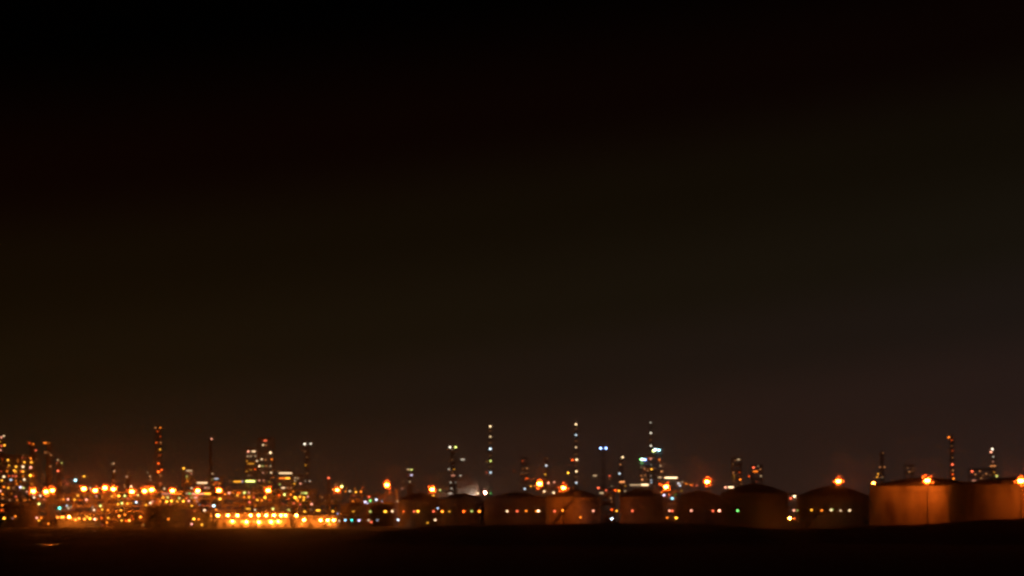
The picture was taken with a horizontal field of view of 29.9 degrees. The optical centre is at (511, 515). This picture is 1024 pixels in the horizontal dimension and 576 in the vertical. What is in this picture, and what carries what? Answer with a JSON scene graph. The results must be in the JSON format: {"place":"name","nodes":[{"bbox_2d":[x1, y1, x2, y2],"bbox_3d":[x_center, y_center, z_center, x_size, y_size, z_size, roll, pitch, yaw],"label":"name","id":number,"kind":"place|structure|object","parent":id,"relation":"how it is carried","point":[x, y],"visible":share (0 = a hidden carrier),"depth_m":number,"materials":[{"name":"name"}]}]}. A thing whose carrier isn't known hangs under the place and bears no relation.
{"place":"outdoors","nodes":[
{"label":"outdoors","id":0,"kind":"place"},
{"bbox_2d":[0,522,795,528],"bbox_3d":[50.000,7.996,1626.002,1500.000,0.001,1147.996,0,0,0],"label":"yard ground","id":1,"kind":"structure","parent":0,"point":[140,524],"depth_m":1248.21,"materials":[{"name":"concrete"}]},
{"bbox_2d":[0,435,5,502],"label":"distillation column","id":2,"kind":"structure","parent":1,"relation":"on","point":[1,452],"depth_m":1438.56,"materials":[{"name":"metal"}]},
{"bbox_2d":[0,500,37,526],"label":"storage tank","id":3,"kind":"object","parent":1,"relation":"on","point":[26,514],"visible":0.96,"depth_m":1262.31,"materials":[{"name":"metal"}]},
{"bbox_2d":[0,454,39,512],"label":"process unit","id":4,"kind":"object","parent":1,"relation":"on","point":[20,497],"visible":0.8,"depth_m":1399.95,"materials":[{"name":"metal"}]},
{"bbox_2d":[27,442,36,501],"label":"distillation column","id":5,"kind":"structure","parent":1,"relation":"on","point":[31,446],"depth_m":1468.86,"materials":[{"name":"metal"}]},
{"bbox_2d":[29,487,37,503],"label":"floodlight mast","id":6,"kind":"object","parent":1,"relation":"on","point":[33,490],"visible":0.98,"depth_m":1299.65,"materials":[{"name":"metal"}]},
{"bbox_2d":[42,487,49,526],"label":"floodlight mast","id":7,"kind":"object","parent":1,"relation":"on","point":[46,491],"visible":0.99,"depth_m":1299.85,"materials":[{"name":"metal"}]},
{"bbox_2d":[42,442,52,525],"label":"distillation column","id":8,"kind":"structure","parent":1,"relation":"on","point":[48,457],"depth_m":1448.39,"materials":[{"name":"metal"}]},
{"bbox_2d":[49,486,55,526],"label":"floodlight mast","id":9,"kind":"object","parent":1,"relation":"on","point":[52,489],"visible":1,"depth_m":1307.74,"materials":[{"name":"metal"}]},
{"bbox_2d":[29,493,77,526],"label":"process unit","id":10,"kind":"object","parent":1,"relation":"on","point":[46,501],"visible":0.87,"depth_m":1346.96,"materials":[{"name":"metal"}]},
{"bbox_2d":[55,458,62,519],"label":"distillation column","id":11,"kind":"structure","parent":1,"relation":"on","point":[59,486],"depth_m":1479.02,"materials":[{"name":"metal"}]},
{"bbox_2d":[63,473,84,515],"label":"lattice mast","id":12,"kind":"object","parent":1,"relation":"on","point":[72,483],"visible":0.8,"depth_m":1398.65,"materials":[{"name":"metal"}]},
{"bbox_2d":[53,514,102,527],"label":"loading shed","id":13,"kind":"structure","parent":1,"relation":"on","point":[72,521],"depth_m":1243.85,"materials":[{"name":"concrete"}]},
{"bbox_2d":[80,485,86,515],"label":"floodlight mast","id":14,"kind":"object","parent":1,"relation":"on","point":[84,488],"visible":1,"depth_m":1299.81,"materials":[{"name":"paint"}]},
{"bbox_2d":[72,487,110,526],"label":"process unit","id":15,"kind":"object","parent":1,"relation":"on","point":[92,505],"visible":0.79,"depth_m":1335.85,"materials":[{"name":"metal"}]},
{"bbox_2d":[90,485,97,515],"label":"floodlight mast","id":16,"kind":"object","parent":1,"relation":"on","point":[95,490],"visible":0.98,"depth_m":1293.78,"materials":[{"name":"paint"}]},
{"bbox_2d":[110,462,115,522],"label":"distillation column","id":17,"kind":"structure","parent":1,"relation":"on","point":[113,466],"depth_m":1559.04,"materials":[{"name":"metal"}]},
{"bbox_2d":[109,486,117,526],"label":"floodlight mast","id":18,"kind":"object","parent":1,"relation":"on","point":[113,489],"visible":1,"depth_m":1305.78,"materials":[{"name":"metal"}]},
{"bbox_2d":[105,486,142,526],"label":"process unit","id":19,"kind":"object","parent":1,"relation":"on","point":[122,504],"visible":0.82,"depth_m":1335.30,"materials":[{"name":"metal"}]},
{"bbox_2d":[114,511,139,527],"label":"loading shed","id":20,"kind":"structure","parent":1,"relation":"on","point":[127,520],"depth_m":1247.85,"materials":[{"name":"concrete"}]},
{"bbox_2d":[124,471,130,509],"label":"distillation column","id":21,"kind":"structure","parent":1,"relation":"on","point":[127,473],"depth_m":1539.05,"materials":[{"name":"metal"}]},
{"bbox_2d":[128,489,135,512],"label":"floodlight mast","id":22,"kind":"object","parent":1,"relation":"on","point":[131,491],"visible":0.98,"depth_m":1299.75,"materials":[{"name":"paint"}]},
{"bbox_2d":[141,486,147,504],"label":"floodlight mast","id":23,"kind":"object","parent":1,"relation":"on","point":[144,491],"visible":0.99,"depth_m":1299.61,"materials":[{"name":"metal"}]},
{"bbox_2d":[146,471,151,506],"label":"distillation column","id":24,"kind":"structure","parent":1,"relation":"on","point":[149,476],"depth_m":1538.84,"materials":[{"name":"metal"}]},
{"bbox_2d":[148,486,155,504],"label":"floodlight mast","id":25,"kind":"object","parent":1,"relation":"on","point":[151,489],"visible":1,"depth_m":1305.82,"materials":[{"name":"metal"}]},
{"bbox_2d":[153,424,162,504],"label":"flare tower","id":26,"kind":"structure","parent":1,"relation":"on","point":[158,457],"depth_m":1499.57,"materials":[{"name":"metal"}]},
{"bbox_2d":[143,484,188,523],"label":"process unit","id":27,"kind":"object","parent":1,"relation":"on","point":[155,498],"visible":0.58,"depth_m":1337.20,"materials":[{"name":"metal"}]},
{"bbox_2d":[144,503,191,527],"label":"storage tank","id":28,"kind":"object","parent":1,"relation":"on","point":[156,516],"visible":0.98,"depth_m":1249.17,"materials":[{"name":"metal"}]},
{"bbox_2d":[169,487,175,504],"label":"floodlight mast","id":29,"kind":"object","parent":1,"relation":"on","point":[172,490],"visible":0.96,"depth_m":1299.78,"materials":[{"name":"metal"}]},
{"bbox_2d":[181,467,194,525],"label":"platform tower","id":30,"kind":"structure","parent":1,"relation":"on","point":[187,478],"depth_m":1440.72,"materials":[{"name":"metal"}]},
{"bbox_2d":[194,487,200,511],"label":"floodlight mast","id":31,"kind":"object","parent":1,"relation":"on","point":[197,490],"visible":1,"depth_m":1299.78,"materials":[{"name":"paint"}]},
{"bbox_2d":[190,512,212,527],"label":"loading shed","id":32,"kind":"structure","parent":1,"relation":"on","point":[203,519],"depth_m":1247.85,"materials":[{"name":"concrete"}]},
{"bbox_2d":[191,479,211,511],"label":"platform tower","id":33,"kind":"structure","parent":1,"relation":"on","point":[204,481],"depth_m":1419.94,"materials":[{"name":"metal"}]},
{"bbox_2d":[186,491,223,526],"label":"process unit","id":34,"kind":"object","parent":1,"relation":"on","point":[193,498],"visible":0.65,"depth_m":1341.79,"materials":[{"name":"metal"}]},
{"bbox_2d":[207,438,211,511],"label":"chimney","id":35,"kind":"object","parent":1,"relation":"on","point":[210,456],"visible":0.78,"depth_m":1479.23,"materials":[{"name":"paint"}]},
{"bbox_2d":[208,473,222,525],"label":"platform tower","id":36,"kind":"structure","parent":1,"relation":"on","point":[216,494],"depth_m":1430.30,"materials":[{"name":"metal"}]},
{"bbox_2d":[221,480,278,512],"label":"process unit","id":37,"kind":"object","parent":1,"relation":"on","point":[250,497],"visible":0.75,"depth_m":1334.95,"materials":[{"name":"metal"}]},
{"bbox_2d":[244,448,258,510],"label":"platform tower","id":38,"kind":"structure","parent":1,"relation":"on","point":[246,467],"depth_m":1459.95,"materials":[{"name":"metal"}]},
{"bbox_2d":[214,511,291,527],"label":"loading shed","id":39,"kind":"structure","parent":1,"relation":"on","point":[258,519],"depth_m":1238.85,"materials":[{"name":"concrete"}]},
{"bbox_2d":[257,438,274,510],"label":"platform tower","id":40,"kind":"structure","parent":1,"relation":"on","point":[269,459],"depth_m":1480.90,"materials":[{"name":"metal"}]},
{"bbox_2d":[264,486,270,512],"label":"floodlight mast","id":41,"kind":"object","parent":1,"relation":"on","point":[268,489],"visible":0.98,"depth_m":1299.69,"materials":[{"name":"paint"}]},
{"bbox_2d":[277,470,293,525],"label":"platform tower","id":42,"kind":"structure","parent":1,"relation":"on","point":[285,472],"depth_m":1450.00,"materials":[{"name":"metal"}]},
{"bbox_2d":[291,475,306,515],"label":"platform tower","id":43,"kind":"structure","parent":1,"relation":"on","point":[294,482],"depth_m":1450.84,"materials":[{"name":"metal"}]},
{"bbox_2d":[276,489,333,526],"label":"process unit","id":44,"kind":"object","parent":1,"relation":"on","point":[297,503],"visible":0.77,"depth_m":1337.22,"materials":[{"name":"metal"}]},
{"bbox_2d":[303,441,311,515],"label":"lattice mast","id":45,"kind":"object","parent":1,"relation":"on","point":[307,459],"visible":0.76,"depth_m":1499.16,"materials":[{"name":"metal"}]},
{"bbox_2d":[290,514,339,527],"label":"loading shed","id":46,"kind":"structure","parent":1,"relation":"on","point":[319,521],"depth_m":1240.85,"materials":[{"name":"concrete"}]},
{"bbox_2d":[326,475,330,513],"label":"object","id":47,"kind":"object","parent":1,"relation":"on","point":[328,480],"visible":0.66,"depth_m":1399.55,"materials":[{"name":"metal"}]},
{"bbox_2d":[317,484,350,526],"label":"process unit","id":48,"kind":"object","parent":1,"relation":"on","point":[325,503],"visible":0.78,"depth_m":1346.05,"materials":[{"name":"metal"}]},
{"bbox_2d":[334,487,341,512],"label":"floodlight mast","id":49,"kind":"object","parent":1,"relation":"on","point":[336,489],"visible":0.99,"depth_m":1299.81,"materials":[{"name":"paint"}]},
{"bbox_2d":[342,500,368,526],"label":"storage tank","id":50,"kind":"object","parent":1,"relation":"on","point":[361,511],"visible":0.94,"depth_m":1282.05,"materials":[{"name":"metal"}]},
{"bbox_2d":[350,487,393,518],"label":"process unit","id":51,"kind":"object","parent":1,"relation":"on","point":[367,501],"visible":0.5,"depth_m":1340.80,"materials":[{"name":"metal"}]},
{"bbox_2d":[369,499,397,526],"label":"storage tank","id":52,"kind":"object","parent":1,"relation":"on","point":[377,509],"visible":0.95,"depth_m":1292.14,"materials":[{"name":"metal"}]},
{"bbox_2d":[389,488,399,525],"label":"distillation column","id":53,"kind":"structure","parent":1,"relation":"on","point":[396,493],"depth_m":1329.07,"materials":[{"name":"metal"}]},
{"bbox_2d":[402,468,412,494],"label":"distillation column","id":54,"kind":"structure","parent":1,"relation":"on","point":[410,480],"depth_m":1498.68,"materials":[{"name":"metal"}]},
{"bbox_2d":[397,491,440,527],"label":"storage tank","id":55,"kind":"object","parent":1,"relation":"on","point":[425,504],"visible":0.91,"depth_m":1237.28,"materials":[{"name":"metal"}]},
{"bbox_2d":[448,446,464,494],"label":"distillation column","id":56,"kind":"structure","parent":1,"relation":"on","point":[452,483],"depth_m":1558.52,"materials":[{"name":"metal"}]},
{"bbox_2d":[433,486,485,497],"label":"process unit","id":57,"kind":"object","parent":1,"relation":"on","point":[439,494],"visible":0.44,"depth_m":1350.86,"materials":[{"name":"metal"}]},
{"bbox_2d":[441,491,483,525],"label":"storage tank","id":58,"kind":"object","parent":1,"relation":"on","point":[455,505],"visible":0.84,"depth_m":1207.80,"materials":[{"name":"metal"}]},
{"bbox_2d":[486,424,492,495],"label":"lattice stack","id":59,"kind":"object","parent":1,"relation":"on","point":[490,444],"visible":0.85,"depth_m":1648.54,"materials":[{"name":"metal"}]},
{"bbox_2d":[484,490,545,524],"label":"storage tank","id":60,"kind":"object","parent":1,"relation":"on","point":[496,507],"visible":0.8,"depth_m":1183.11,"materials":[{"name":"metal"}]},
{"bbox_2d":[513,457,529,492],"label":"platform tower","id":61,"kind":"structure","parent":1,"relation":"on","point":[524,472],"depth_m":1559.96,"materials":[{"name":"metal"}]},
{"bbox_2d":[524,480,558,496],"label":"process unit","id":62,"kind":"object","parent":1,"relation":"on","point":[548,491],"visible":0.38,"depth_m":1339.96,"materials":[{"name":"metal"}]},
{"bbox_2d":[545,457,548,497],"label":"distillation column","id":63,"kind":"structure","parent":1,"relation":"on","point":[546,458],"depth_m":1559.27,"materials":[{"name":"metal"}]},
{"bbox_2d":[545,487,600,523],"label":"storage tank","id":64,"kind":"object","parent":1,"relation":"on","point":[579,503],"visible":0.87,"depth_m":1136.49,"materials":[{"name":"metal"}]},
{"bbox_2d":[572,423,578,489],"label":"lattice stack","id":65,"kind":"object","parent":1,"relation":"on","point":[575,466],"visible":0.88,"depth_m":1678.63,"materials":[{"name":"metal"}]},
{"bbox_2d":[592,445,606,522],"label":"lattice mast","id":66,"kind":"object","parent":1,"relation":"on","point":[603,468],"visible":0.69,"depth_m":1559.55,"materials":[{"name":"metal"}]},
{"bbox_2d":[598,485,625,523],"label":"process unit","id":67,"kind":"object","parent":1,"relation":"on","point":[607,517],"visible":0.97,"depth_m":1229.97,"materials":[{"name":"metal"}]},
{"bbox_2d":[609,456,625,495],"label":"distillation column","id":68,"kind":"structure","parent":1,"relation":"on","point":[620,474],"depth_m":1558.98,"materials":[{"name":"metal"}]},
{"bbox_2d":[630,456,649,488],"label":"platform tower","id":69,"kind":"structure","parent":1,"relation":"on","point":[641,481],"depth_m":1579.94,"materials":[{"name":"metal"}]},
{"bbox_2d":[619,486,663,522],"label":"storage tank","id":70,"kind":"object","parent":1,"relation":"on","point":[645,505],"visible":0.88,"depth_m":1139.07,"materials":[{"name":"metal"}]},
{"bbox_2d":[648,420,653,489],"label":"lattice stack","id":71,"kind":"object","parent":1,"relation":"on","point":[650,446],"visible":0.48,"depth_m":1698.61,"materials":[{"name":"metal"}]},
{"bbox_2d":[651,447,664,494],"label":"platform tower","id":72,"kind":"structure","parent":1,"relation":"on","point":[653,467],"depth_m":1590.06,"materials":[{"name":"metal"}]},
{"bbox_2d":[661,490,676,522],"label":"process unit","id":73,"kind":"object","parent":1,"relation":"on","point":[670,504],"visible":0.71,"depth_m":1230.83,"materials":[{"name":"metal"}]},
{"bbox_2d":[663,474,697,522],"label":"platform tower","id":74,"kind":"structure","parent":1,"relation":"on","point":[672,476],"depth_m":1479.88,"materials":[{"name":"metal"}]},
{"bbox_2d":[675,488,720,524],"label":"storage tank","id":75,"kind":"object","parent":1,"relation":"on","point":[701,505],"visible":0.86,"depth_m":1138.73,"materials":[{"name":"metal"}]},
{"bbox_2d":[703,476,710,491],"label":"floodlight mast","id":76,"kind":"object","parent":1,"relation":"on","point":[707,481],"visible":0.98,"depth_m":1214.60,"materials":[{"name":"paint"}]},
{"bbox_2d":[725,457,742,488],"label":"platform tower","id":77,"kind":"structure","parent":1,"relation":"on","point":[739,464],"depth_m":1500.21,"materials":[{"name":"metal"}]},
{"bbox_2d":[720,481,787,528],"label":"storage tank","id":78,"kind":"object","parent":1,"relation":"on","point":[760,506],"visible":0.92,"depth_m":1084.20,"materials":[{"name":"metal"}]},
{"bbox_2d":[748,465,763,484],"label":"platform tower","id":79,"kind":"structure","parent":1,"relation":"on","point":[752,478],"depth_m":1499.94,"materials":[{"name":"metal"}]},
{"bbox_2d":[788,493,797,527],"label":"stair tower","id":80,"kind":"structure","parent":1,"relation":"on","point":[794,507],"depth_m":1179.87,"materials":[{"name":"metal"}]},
{"bbox_2d":[796,483,868,528],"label":"storage tank","id":81,"kind":"object","parent":1,"relation":"on","point":[826,499],"visible":0.91,"depth_m":1092.99,"materials":[{"name":"metal"}]},
{"bbox_2d":[833,476,843,485],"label":"floodlight mast","id":82,"kind":"object","parent":1,"relation":"on","point":[838,480],"visible":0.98,"depth_m":1184.51,"materials":[{"name":"paint"}]},
{"bbox_2d":[876,450,885,482],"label":"distillation column","id":83,"kind":"structure","parent":1,"relation":"on","point":[881,475],"depth_m":1449.58,"materials":[{"name":"metal"}]},
{"bbox_2d":[904,465,914,478],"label":"platform tower","id":84,"kind":"structure","parent":1,"relation":"on","point":[909,472],"depth_m":1461.81,"materials":[{"name":"metal"}]},
{"bbox_2d":[948,434,954,479],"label":"lattice stack","id":85,"kind":"object","parent":1,"relation":"on","point":[951,459],"visible":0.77,"depth_m":1498.78,"materials":[{"name":"metal"}]},
{"bbox_2d":[968,468,990,481],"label":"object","id":86,"kind":"structure","parent":1,"relation":"on","point":[984,476],"depth_m":1449.87,"materials":[{"name":"metal"}]},
{"bbox_2d":[989,446,997,478],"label":"lattice stack","id":87,"kind":"object","parent":1,"relation":"on","point":[992,468],"visible":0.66,"depth_m":1478.69,"materials":[{"name":"metal"}]},
{"bbox_2d":[0,520,1023,575],"bbox_3d":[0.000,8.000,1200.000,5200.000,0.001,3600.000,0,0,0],"label":"ground","id":88,"kind":"structure","parent":0,"point":[207,552],"depth_m":371.92,"materials":[{"name":"black"}]},
{"bbox_2d":[537,479,542,523],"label":"floodlight mast","id":89,"kind":"object","parent":88,"relation":"on","point":[539,483],"visible":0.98,"depth_m":1109.74,"materials":[{"name":"paint"}]},
{"bbox_2d":[558,482,568,522],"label":"floodlight mast","id":90,"kind":"object","parent":88,"relation":"on","point":[563,487],"visible":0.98,"depth_m":1103.75,"materials":[{"name":"paint"}]},
{"bbox_2d":[873,481,874,525],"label":"floodlight mast","id":91,"kind":"object","parent":88,"relation":"on","point":[873,503],"visible":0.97,"depth_m":1013.77,"materials":[{"name":"metal"}]},
{"bbox_2d":[868,475,962,525],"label":"storage tank","id":92,"kind":"object","parent":88,"relation":"on","point":[901,502],"visible":0.59,"depth_m":1015.15,"materials":[{"name":"metal"}]},
{"bbox_2d":[922,474,932,523],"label":"floodlight mast","id":93,"kind":"object","parent":88,"relation":"on","point":[927,479],"visible":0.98,"depth_m":996.74,"materials":[{"name":"paint"}]},
{"bbox_2d":[947,477,1023,521],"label":"storage tank","id":94,"kind":"object","parent":88,"relation":"on","point":[991,499],"visible":0.9,"depth_m":934.26,"materials":[{"name":"metal"}]},
{"bbox_2d":[1014,475,1023,517],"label":"floodlight mast","id":95,"kind":"object","parent":88,"relation":"on","point":[1020,480],"visible":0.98,"depth_m":901.80,"materials":[{"name":"metal"}]},
{"bbox_2d":[0,0,1023,519],"label":"sky","id":96,"kind":"structure","parent":0,"point":[786,237],"materials":[{"name":"black"}]},
{"bbox_2d":[335,518,1023,542],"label":"embankment","id":97,"kind":"structure","parent":0,"point":[1000,531],"depth_m":582.53,"materials":[{"name":"black"}]},
{"bbox_2d":[377,518,1015,534],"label":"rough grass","id":98,"kind":"structure","parent":97,"relation":"on","point":[685,523],"depth_m":618.73,"materials":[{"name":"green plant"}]}
]}

